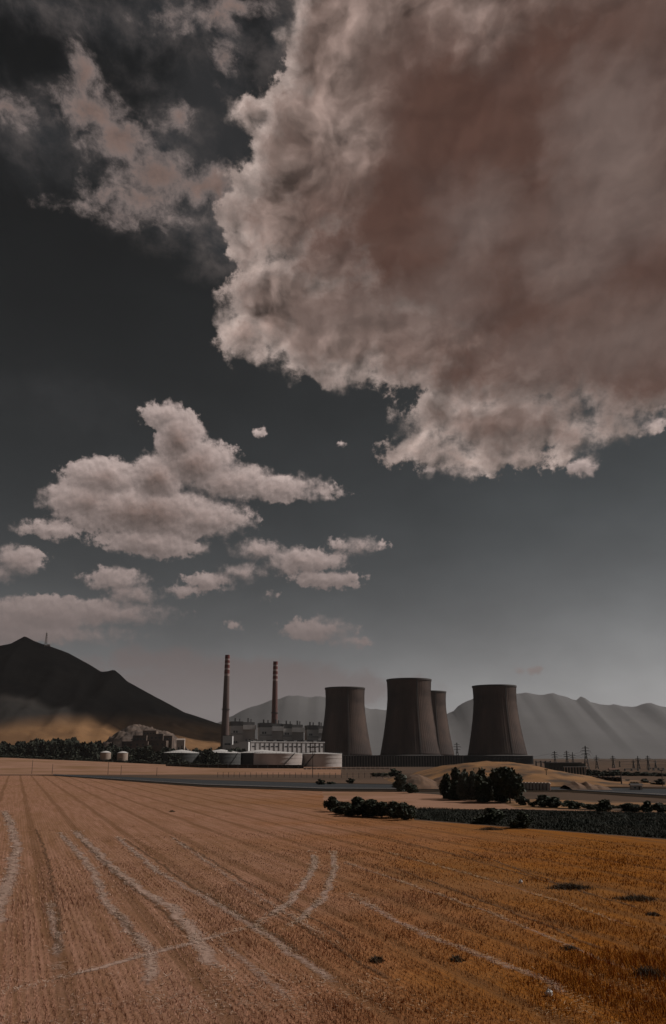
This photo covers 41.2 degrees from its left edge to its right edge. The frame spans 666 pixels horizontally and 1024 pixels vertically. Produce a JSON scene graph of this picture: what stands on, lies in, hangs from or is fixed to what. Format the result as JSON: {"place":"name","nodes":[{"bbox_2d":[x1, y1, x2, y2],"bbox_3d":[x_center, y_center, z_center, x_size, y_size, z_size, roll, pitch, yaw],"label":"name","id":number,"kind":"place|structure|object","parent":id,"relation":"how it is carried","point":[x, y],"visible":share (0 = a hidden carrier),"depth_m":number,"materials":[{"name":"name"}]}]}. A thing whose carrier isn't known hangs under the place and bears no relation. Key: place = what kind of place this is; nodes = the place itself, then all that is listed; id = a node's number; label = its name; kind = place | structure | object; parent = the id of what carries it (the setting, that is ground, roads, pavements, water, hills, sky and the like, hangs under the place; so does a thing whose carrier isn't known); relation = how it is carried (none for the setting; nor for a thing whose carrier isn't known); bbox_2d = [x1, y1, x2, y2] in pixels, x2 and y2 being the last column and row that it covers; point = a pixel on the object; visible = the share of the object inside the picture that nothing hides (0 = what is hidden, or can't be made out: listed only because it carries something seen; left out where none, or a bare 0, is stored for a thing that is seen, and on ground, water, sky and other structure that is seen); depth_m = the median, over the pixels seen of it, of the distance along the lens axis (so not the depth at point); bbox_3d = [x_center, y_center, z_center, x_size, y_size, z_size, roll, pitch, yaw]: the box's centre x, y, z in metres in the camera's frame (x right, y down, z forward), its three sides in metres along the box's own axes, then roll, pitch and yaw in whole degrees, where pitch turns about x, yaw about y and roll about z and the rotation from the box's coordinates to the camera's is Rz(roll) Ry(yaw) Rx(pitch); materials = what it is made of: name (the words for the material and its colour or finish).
{"place":"outdoors","nodes":[
{"label":"outdoors","id":0,"kind":"place"},
{"bbox_2d":[0,637,256,750],"bbox_3d":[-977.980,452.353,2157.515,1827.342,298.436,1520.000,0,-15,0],"label":"dark hill","id":1,"kind":"structure","parent":0,"point":[47,693],"depth_m":1870.27,"materials":[{"name":"black stone"}]},
{"bbox_2d":[103,724,188,761],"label":"rocky outcrop","id":2,"kind":"object","parent":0,"point":[127,733],"visible":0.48,"depth_m":1265.69,"materials":[{"name":"grey stone"}]},
{"bbox_2d":[121,731,173,751],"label":"stone ruin","id":3,"kind":"object","parent":2,"relation":"on","point":[155,740],"visible":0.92,"depth_m":1211.70,"materials":[{"name":"grey stone"}]},
{"bbox_2d":[0,758,340,774],"bbox_3d":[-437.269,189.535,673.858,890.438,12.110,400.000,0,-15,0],"label":"rising field","id":4,"kind":"structure","parent":0,"point":[15,766],"depth_m":614.11,"materials":[{"name":"beige plant"}]},
{"bbox_2d":[0,775,665,1023],"bbox_3d":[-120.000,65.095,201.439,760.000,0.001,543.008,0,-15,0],"label":"stubble field","id":5,"kind":"structure","parent":0,"point":[68,795],"depth_m":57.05,"materials":[{"name":"brown plant"}]},
{"bbox_2d":[0,812,22,922],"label":"wheel track","id":6,"kind":"structure","parent":5,"relation":"on","point":[9,882],"depth_m":72.49,"materials":[{"name":"soil"}]},
{"bbox_2d":[36,830,62,947],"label":"furrow","id":7,"kind":"structure","parent":5,"relation":"on","point":[58,914],"depth_m":57.28,"materials":[{"name":"soil"}]},
{"bbox_2d":[48,910,62,953],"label":"wheel track","id":8,"kind":"structure","parent":5,"relation":"on","point":[55,930],"depth_m":48.00,"materials":[{"name":"soil"}]},
{"bbox_2d":[61,835,158,983],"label":"wheel track","id":9,"kind":"structure","parent":5,"relation":"on","point":[152,956],"depth_m":51.33,"materials":[{"name":"soil"}]},
{"bbox_2d":[75,832,218,964],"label":"wheel track","id":10,"kind":"structure","parent":5,"relation":"on","point":[207,956],"depth_m":52.97,"materials":[{"name":"soil"}]},
{"bbox_2d":[82,841,183,930],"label":"furrow","id":11,"kind":"structure","parent":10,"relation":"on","point":[146,897],"depth_m":57.68,"materials":[{"name":"soil"}]},
{"bbox_2d":[71,933,222,974],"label":"wheel track","id":12,"kind":"structure","parent":5,"relation":"on","point":[128,959],"depth_m":41.51,"materials":[{"name":"soil"}]},
{"bbox_2d":[126,840,297,949],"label":"furrow","id":13,"kind":"structure","parent":5,"relation":"on","point":[215,899],"depth_m":57.47,"materials":[{"name":"soil"}]},
{"bbox_2d":[120,840,328,976],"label":"wheel track","id":14,"kind":"structure","parent":5,"relation":"on","point":[285,950],"depth_m":48.61,"materials":[{"name":"soil"}]},
{"bbox_2d":[225,945,284,992],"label":"wheel track","id":15,"kind":"structure","parent":5,"relation":"on","point":[257,972],"depth_m":38.94,"materials":[{"name":"soil"}]},
{"bbox_2d":[170,836,353,940],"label":"furrow","id":16,"kind":"structure","parent":5,"relation":"on","point":[265,892],"depth_m":61.54,"materials":[{"name":"soil"}]},
{"bbox_2d":[271,855,316,913],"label":"wheel track","id":17,"kind":"structure","parent":5,"relation":"on","point":[295,899],"depth_m":62.58,"materials":[{"name":"soil"}]},
{"bbox_2d":[299,855,337,919],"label":"wheel track","id":18,"kind":"structure","parent":5,"relation":"on","point":[322,895],"depth_m":61.18,"materials":[{"name":"soil"}]},
{"bbox_2d":[252,902,388,977],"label":"furrow","id":19,"kind":"structure","parent":5,"relation":"on","point":[325,940],"depth_m":44.09,"materials":[{"name":"soil"}]},
{"bbox_2d":[322,796,341,811],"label":"dark bush","id":20,"kind":"object","parent":5,"relation":"on","point":[331,803],"visible":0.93,"depth_m":151.84,"materials":[{"name":"green plant"}]},
{"bbox_2d":[0,810,665,1023],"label":"chaff","id":21,"kind":"object","parent":5,"relation":"on","point":[156,869],"visible":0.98,"depth_m":50.18,"materials":[{"name":"beige plant"}]},
{"bbox_2d":[332,802,351,814],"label":"dark bush","id":22,"kind":"object","parent":5,"relation":"on","point":[338,810],"visible":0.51,"depth_m":144.81,"materials":[{"name":"green plant"}]},
{"bbox_2d":[342,796,364,815],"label":"dark bush","id":23,"kind":"object","parent":5,"relation":"on","point":[348,810],"visible":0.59,"depth_m":141.36,"materials":[{"name":"green plant"}]},
{"bbox_2d":[353,799,377,816],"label":"dark bush","id":24,"kind":"object","parent":5,"relation":"on","point":[364,805],"visible":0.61,"depth_m":139.34,"materials":[{"name":"green plant"}]},
{"bbox_2d":[366,801,389,817],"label":"dark bush","id":25,"kind":"object","parent":5,"relation":"on","point":[376,809],"visible":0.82,"depth_m":137.26,"materials":[{"name":"green plant"}]},
{"bbox_2d":[383,801,400,817],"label":"dark bush","id":26,"kind":"object","parent":5,"relation":"on","point":[390,810],"visible":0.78,"depth_m":135.58,"materials":[{"name":"green plant"}]},
{"bbox_2d":[395,802,416,819],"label":"dark bush","id":27,"kind":"object","parent":5,"relation":"on","point":[405,811],"visible":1,"depth_m":132.20,"materials":[{"name":"green plant"}]},
{"bbox_2d":[364,903,563,991],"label":"wheel track","id":28,"kind":"structure","parent":5,"relation":"on","point":[456,945],"depth_m":45.13,"materials":[{"name":"soil"}]},
{"bbox_2d":[399,869,593,944],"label":"furrow","id":29,"kind":"structure","parent":5,"relation":"on","point":[512,911],"depth_m":52.51,"materials":[{"name":"soil"}]},
{"bbox_2d":[543,881,605,890],"bbox_3d":[17.054,26.602,63.209,5.848,0.490,3.251,0,-15,0],"label":"dark weed","id":30,"kind":"object","parent":5,"relation":"on","point":[566,886],"visible":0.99,"depth_m":63.04,"materials":[{"name":"green plant"}]},
{"bbox_2d":[608,892,663,901],"bbox_3d":[20.044,25.307,58.318,6.333,0.376,2.948,-3,-16,11],"label":"dark weed","id":31,"kind":"object","parent":5,"relation":"on","point":[640,897],"visible":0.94,"depth_m":58.12,"materials":[{"name":"green plant"}]},
{"bbox_2d":[629,963,665,980],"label":"dark weed","id":32,"kind":"object","parent":5,"relation":"on","point":[646,972],"visible":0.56,"depth_m":37.66,"materials":[{"name":"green plant"}]},
{"bbox_2d":[0,759,665,838],"bbox_3d":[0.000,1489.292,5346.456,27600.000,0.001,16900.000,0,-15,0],"label":"ground","id":33,"kind":"structure","parent":0,"point":[358,775],"depth_m":412.67,"materials":[{"name":"soil"}]},
{"bbox_2d":[176,738,184,749],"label":"house","id":34,"kind":"structure","parent":33,"relation":"on","point":[180,744],"depth_m":1199.91,"materials":[{"name":"paint"}]},
{"bbox_2d":[163,750,198,762],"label":"storage tank","id":35,"kind":"object","parent":33,"relation":"on","point":[189,756],"visible":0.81,"depth_m":901.29,"materials":[{"name":"metal"}]},
{"bbox_2d":[201,749,240,764],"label":"storage tank","id":36,"kind":"object","parent":33,"relation":"on","point":[227,757],"visible":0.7,"depth_m":900.62,"materials":[{"name":"metal"}]},
{"bbox_2d":[220,655,229,747],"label":"chimney","id":37,"kind":"object","parent":33,"relation":"on","point":[225,720],"visible":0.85,"depth_m":1415.93,"materials":[{"name":"concrete"}]},
{"bbox_2d":[222,735,232,749],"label":"pump house","id":38,"kind":"structure","parent":33,"relation":"on","point":[227,741],"depth_m":1356.01,"materials":[{"name":"grey concrete"}]},
{"bbox_2d":[166,764,303,767],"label":"bund wall","id":39,"kind":"structure","parent":33,"relation":"on","point":[246,766],"depth_m":747.65,"materials":[{"name":"grey concrete"}]},
{"bbox_2d":[231,742,249,750],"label":"grey annex","id":40,"kind":"object","parent":33,"relation":"on","point":[244,745],"visible":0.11,"depth_m":1282.38,"materials":[{"name":"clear concrete"}]},
{"bbox_2d":[229,718,255,743],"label":"boiler house","id":41,"kind":"structure","parent":33,"relation":"on","point":[240,731],"depth_m":1454.79,"materials":[{"name":"grey concrete"}]},
{"bbox_2d":[240,750,274,764],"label":"storage tank","id":42,"kind":"object","parent":33,"relation":"on","point":[247,757],"visible":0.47,"depth_m":929.83,"materials":[{"name":"metal"}]},
{"bbox_2d":[257,719,283,739],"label":"boiler house","id":43,"kind":"structure","parent":33,"relation":"on","point":[270,731],"depth_m":1444.54,"materials":[{"name":"grey concrete"}]},
{"bbox_2d":[253,751,302,764],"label":"storage tank","id":44,"kind":"object","parent":33,"relation":"on","point":[277,758],"visible":0.94,"depth_m":831.74,"materials":[{"name":"white metal"}]},
{"bbox_2d":[247,740,323,741],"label":"pipe rack","id":45,"kind":"object","parent":33,"relation":"on","point":[292,740],"visible":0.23,"depth_m":1397.15,"materials":[{"name":"metal"}]},
{"bbox_2d":[247,740,324,752],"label":"turbine hall","id":46,"kind":"structure","parent":33,"relation":"on","point":[294,746],"depth_m":1333.12,"materials":[{"name":"white concrete"}]},
{"bbox_2d":[282,721,304,739],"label":"boiler house","id":47,"kind":"structure","parent":33,"relation":"on","point":[293,732],"depth_m":1454.15,"materials":[{"name":"grey concrete"}]},
{"bbox_2d":[217,772,388,777],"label":"wire fence","id":48,"kind":"object","parent":33,"relation":"on","point":[295,774],"visible":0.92,"depth_m":408.42,"materials":[{"name":"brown metal"}]},
{"bbox_2d":[304,722,322,739],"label":"boiler house","id":49,"kind":"structure","parent":33,"relation":"on","point":[313,732],"depth_m":1463.06,"materials":[{"name":"grey concrete"}]},
{"bbox_2d":[300,752,341,766],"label":"storage tank","id":50,"kind":"object","parent":33,"relation":"on","point":[327,759],"visible":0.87,"depth_m":850.20,"materials":[{"name":"white metal"}]},
{"bbox_2d":[304,767,391,769],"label":"boundary wall","id":51,"kind":"structure","parent":33,"relation":"on","point":[354,768],"depth_m":682.81,"materials":[{"name":"concrete"}]},
{"bbox_2d":[39,775,665,798],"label":"road verge","id":52,"kind":"structure","parent":33,"relation":"on","point":[395,790],"depth_m":257.37,"materials":[{"name":"brown soil"}]},
{"bbox_2d":[521,782,550,789],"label":"brick wall","id":53,"kind":"structure","parent":52,"relation":"on","point":[537,785],"depth_m":252.53,"materials":[{"name":"paint"}]},
{"bbox_2d":[392,774,406,790],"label":"leafy shrub","id":54,"kind":"object","parent":33,"relation":"on","point":[399,782],"visible":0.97,"depth_m":242.04,"materials":[{"name":"green plant"}]},
{"bbox_2d":[342,755,463,766],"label":"screen wall","id":55,"kind":"structure","parent":33,"relation":"on","point":[393,760],"depth_m":879.72,"materials":[{"name":"concrete"}]},
{"bbox_2d":[406,774,450,788],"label":"dirt heap","id":56,"kind":"object","parent":33,"relation":"on","point":[420,781],"visible":0.42,"depth_m":262.45,"materials":[{"name":"beige soil"}]},
{"bbox_2d":[322,792,665,812],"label":"pale strip","id":57,"kind":"object","parent":33,"relation":"on","point":[420,800],"visible":0.48,"depth_m":192.01,"materials":[{"name":"soil"}]},
{"bbox_2d":[403,783,418,792],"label":"leafy shrub","id":58,"kind":"object","parent":57,"relation":"on","point":[410,788],"visible":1,"depth_m":231.29,"materials":[{"name":"green plant"}]},
{"bbox_2d":[438,773,451,798],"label":"dark tree","id":59,"kind":"object","parent":57,"relation":"on","point":[444,786],"visible":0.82,"depth_m":199.66,"materials":[{"name":"green plant"}]},
{"bbox_2d":[447,767,460,799],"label":"dark tree","id":60,"kind":"object","parent":57,"relation":"on","point":[454,775],"visible":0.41,"depth_m":195.75,"materials":[{"name":"green plant"}]},
{"bbox_2d":[456,768,469,799],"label":"tree","id":61,"kind":"object","parent":57,"relation":"on","point":[462,789],"visible":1,"depth_m":192.03,"materials":[{"name":"green plant"}]},
{"bbox_2d":[468,768,475,799],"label":"tree","id":62,"kind":"object","parent":57,"relation":"on","point":[472,781],"visible":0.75,"depth_m":192.04,"materials":[{"name":"green plant"}]},
{"bbox_2d":[474,767,491,801],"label":"dark tree","id":63,"kind":"object","parent":57,"relation":"on","point":[483,792],"visible":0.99,"depth_m":184.45,"materials":[{"name":"green plant"}]},
{"bbox_2d":[591,799,616,810],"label":"dark bush","id":64,"kind":"object","parent":57,"relation":"on","point":[603,805],"visible":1,"depth_m":154.11,"materials":[{"name":"green plant"}]},
{"bbox_2d":[628,804,646,811],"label":"dark bush","id":65,"kind":"object","parent":57,"relation":"on","point":[635,807],"visible":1,"depth_m":151.47,"materials":[{"name":"green plant"}]},
{"bbox_2d":[640,800,652,811],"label":"dark bush","id":66,"kind":"object","parent":57,"relation":"on","point":[647,805],"visible":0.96,"depth_m":151.97,"materials":[{"name":"green plant"}]},
{"bbox_2d":[651,802,665,811],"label":"dark bush","id":67,"kind":"object","parent":57,"relation":"on","point":[659,807],"visible":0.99,"depth_m":149.64,"materials":[{"name":"green plant"}]},
{"bbox_2d":[509,811,533,827],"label":"dark bush","id":68,"kind":"object","parent":33,"relation":"on","point":[523,820],"visible":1,"depth_m":116.95,"materials":[{"name":"green plant"}]},
{"bbox_2d":[384,761,665,785],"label":"golden mound","id":69,"kind":"object","parent":33,"relation":"on","point":[530,773],"visible":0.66,"depth_m":310.46,"materials":[{"name":"beige soil"}]},
{"bbox_2d":[500,799,665,810],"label":"golden strip","id":70,"kind":"object","parent":33,"relation":"on","point":[513,803],"visible":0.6,"depth_m":175.54,"materials":[{"name":"yellow plant"}]},
{"bbox_2d":[491,780,508,801],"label":"dark tree","id":71,"kind":"object","parent":70,"relation":"on","point":[499,798],"visible":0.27,"depth_m":185.11,"materials":[{"name":"green plant"}]},
{"bbox_2d":[489,766,525,802],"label":"dark tree","id":72,"kind":"object","parent":70,"relation":"on","point":[506,781],"visible":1,"depth_m":181.66,"materials":[{"name":"green plant"}]},
{"bbox_2d":[515,795,529,804],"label":"dark bush","id":73,"kind":"object","parent":70,"relation":"on","point":[522,800],"visible":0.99,"depth_m":172.39,"materials":[{"name":"green plant"}]},
{"bbox_2d":[527,795,550,806],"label":"dark bush","id":74,"kind":"object","parent":70,"relation":"on","point":[540,799],"visible":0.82,"depth_m":166.99,"materials":[{"name":"green plant"}]},
{"bbox_2d":[542,796,561,807],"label":"dark bush","id":75,"kind":"object","parent":70,"relation":"on","point":[555,801],"visible":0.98,"depth_m":164.11,"materials":[{"name":"green plant"}]},
{"bbox_2d":[559,800,584,808],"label":"dark bush","id":76,"kind":"object","parent":70,"relation":"on","point":[571,804],"visible":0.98,"depth_m":161.08,"materials":[{"name":"green plant"}]},
{"bbox_2d":[560,781,611,789],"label":"dirt heap","id":77,"kind":"object","parent":33,"relation":"on","point":[573,785],"visible":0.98,"depth_m":253.40,"materials":[{"name":"beige soil"}]},
{"bbox_2d":[0,0,665,722],"label":"sky","id":78,"kind":"structure","parent":0,"point":[332,333],"materials":[{"name":"grey"}]},
{"bbox_2d":[321,686,371,754],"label":"cooling tower","id":79,"kind":"structure","parent":0,"point":[345,731],"depth_m":1395.13,"materials":[{"name":"concrete"}]},
{"bbox_2d":[53,774,665,795],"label":"road","id":80,"kind":"structure","parent":0,"point":[661,792],"depth_m":289.79,"materials":[{"name":"grey asphalt"}]},
{"bbox_2d":[380,678,440,754],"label":"cooling tower","id":81,"kind":"structure","parent":0,"point":[409,728],"depth_m":1240.45,"materials":[{"name":"concrete"}]},
{"bbox_2d":[218,693,665,758],"bbox_3d":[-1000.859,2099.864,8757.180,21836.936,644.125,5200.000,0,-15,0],"label":"mountains","id":82,"kind":"structure","parent":0,"point":[550,723],"depth_m":7542.63,"materials":[{"name":"grey stone"}]},
{"bbox_2d":[431,690,453,754],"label":"cooling tower","id":83,"kind":"structure","parent":0,"point":[438,698],"depth_m":1479.67,"materials":[{"name":"concrete"}]},
{"bbox_2d":[464,684,533,763],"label":"cooling tower","id":84,"kind":"structure","parent":0,"point":[496,733],"depth_m":1270.90,"materials":[{"name":"concrete"}]},
{"bbox_2d":[421,810,661,837],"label":"crop soil","id":85,"kind":"structure","parent":0,"point":[535,828],"depth_m":123.08,"materials":[{"name":"brown soil"}]},
{"bbox_2d":[473,808,505,822],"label":"dark bush","id":86,"kind":"object","parent":85,"relation":"on","point":[493,815],"visible":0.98,"depth_m":124.60,"materials":[{"name":"green plant"}]},
{"bbox_2d":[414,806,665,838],"bbox_3d":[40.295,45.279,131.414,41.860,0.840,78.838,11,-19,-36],"label":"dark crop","id":87,"kind":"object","parent":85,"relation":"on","point":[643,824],"visible":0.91,"depth_m":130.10,"materials":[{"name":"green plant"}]},
{"bbox_2d":[544,762,586,774],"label":"control building","id":88,"kind":"structure","parent":0,"point":[575,767],"depth_m":424.14,"materials":[{"name":"paint"}]},
{"bbox_3d":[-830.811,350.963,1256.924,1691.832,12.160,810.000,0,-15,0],"label":"rising field back","id":89,"kind":"structure","parent":0,"visible":0},
{"bbox_2d":[5,743,16,755],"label":"belt tree","id":90,"kind":"object","parent":89,"relation":"on","point":[11,748],"visible":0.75,"depth_m":905.95,"materials":[{"name":"green plant"}]},
{"bbox_2d":[26,741,38,756],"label":"belt tree","id":91,"kind":"object","parent":89,"relation":"on","point":[32,749],"visible":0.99,"depth_m":890.75,"materials":[{"name":"green plant"}]},
{"bbox_2d":[37,739,48,756],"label":"belt tree","id":92,"kind":"object","parent":89,"relation":"on","point":[43,747],"visible":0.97,"depth_m":903.38,"materials":[{"name":"green plant"}]},
{"bbox_2d":[48,742,58,756],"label":"belt tree","id":93,"kind":"object","parent":89,"relation":"on","point":[54,752],"visible":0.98,"depth_m":881.52,"materials":[{"name":"green plant"}]},
{"bbox_2d":[55,739,66,757],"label":"belt tree","id":94,"kind":"object","parent":89,"relation":"on","point":[61,749],"visible":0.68,"depth_m":897.20,"materials":[{"name":"green plant"}]},
{"bbox_2d":[66,743,74,756],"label":"belt tree","id":95,"kind":"object","parent":89,"relation":"on","point":[69,749],"visible":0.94,"depth_m":915.68,"materials":[{"name":"green plant"}]},
{"bbox_2d":[84,743,96,757],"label":"belt tree","id":96,"kind":"object","parent":89,"relation":"on","point":[90,751],"visible":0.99,"depth_m":927.02,"materials":[{"name":"green plant"}]},
{"bbox_2d":[100,751,110,761],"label":"tank","id":97,"kind":"object","parent":89,"relation":"on","point":[104,755],"visible":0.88,"depth_m":868.44,"materials":[{"name":"metal"}]},
{"bbox_2d":[117,751,127,762],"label":"tank","id":98,"kind":"object","parent":89,"relation":"on","point":[122,755],"visible":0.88,"depth_m":868.43,"materials":[{"name":"metal"}]},
{"bbox_2d":[127,750,139,759],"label":"belt tree","id":99,"kind":"object","parent":89,"relation":"on","point":[134,754],"visible":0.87,"depth_m":882.33,"materials":[{"name":"green plant"}]},
{"bbox_2d":[140,744,152,760],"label":"belt tree","id":100,"kind":"object","parent":89,"relation":"on","point":[147,750],"visible":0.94,"depth_m":885.85,"materials":[{"name":"green plant"}]},
{"bbox_2d":[167,754,181,761],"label":"belt tree","id":101,"kind":"object","parent":89,"relation":"on","point":[174,758],"visible":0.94,"depth_m":888.61,"materials":[{"name":"green plant"}]},
{"bbox_2d":[200,747,215,762],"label":"belt tree","id":102,"kind":"object","parent":89,"relation":"on","point":[206,752],"visible":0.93,"depth_m":886.91,"materials":[{"name":"green plant"}]},
{"bbox_2d":[206,752,218,762],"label":"belt tree","id":103,"kind":"object","parent":89,"relation":"on","point":[214,757],"visible":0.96,"depth_m":885.20,"materials":[{"name":"green plant"}]},
{"bbox_2d":[271,661,277,723],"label":"chimney","id":104,"kind":"object","parent":89,"relation":"on","point":[274,712],"visible":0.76,"depth_m":1538.22,"materials":[{"name":"red paint"}]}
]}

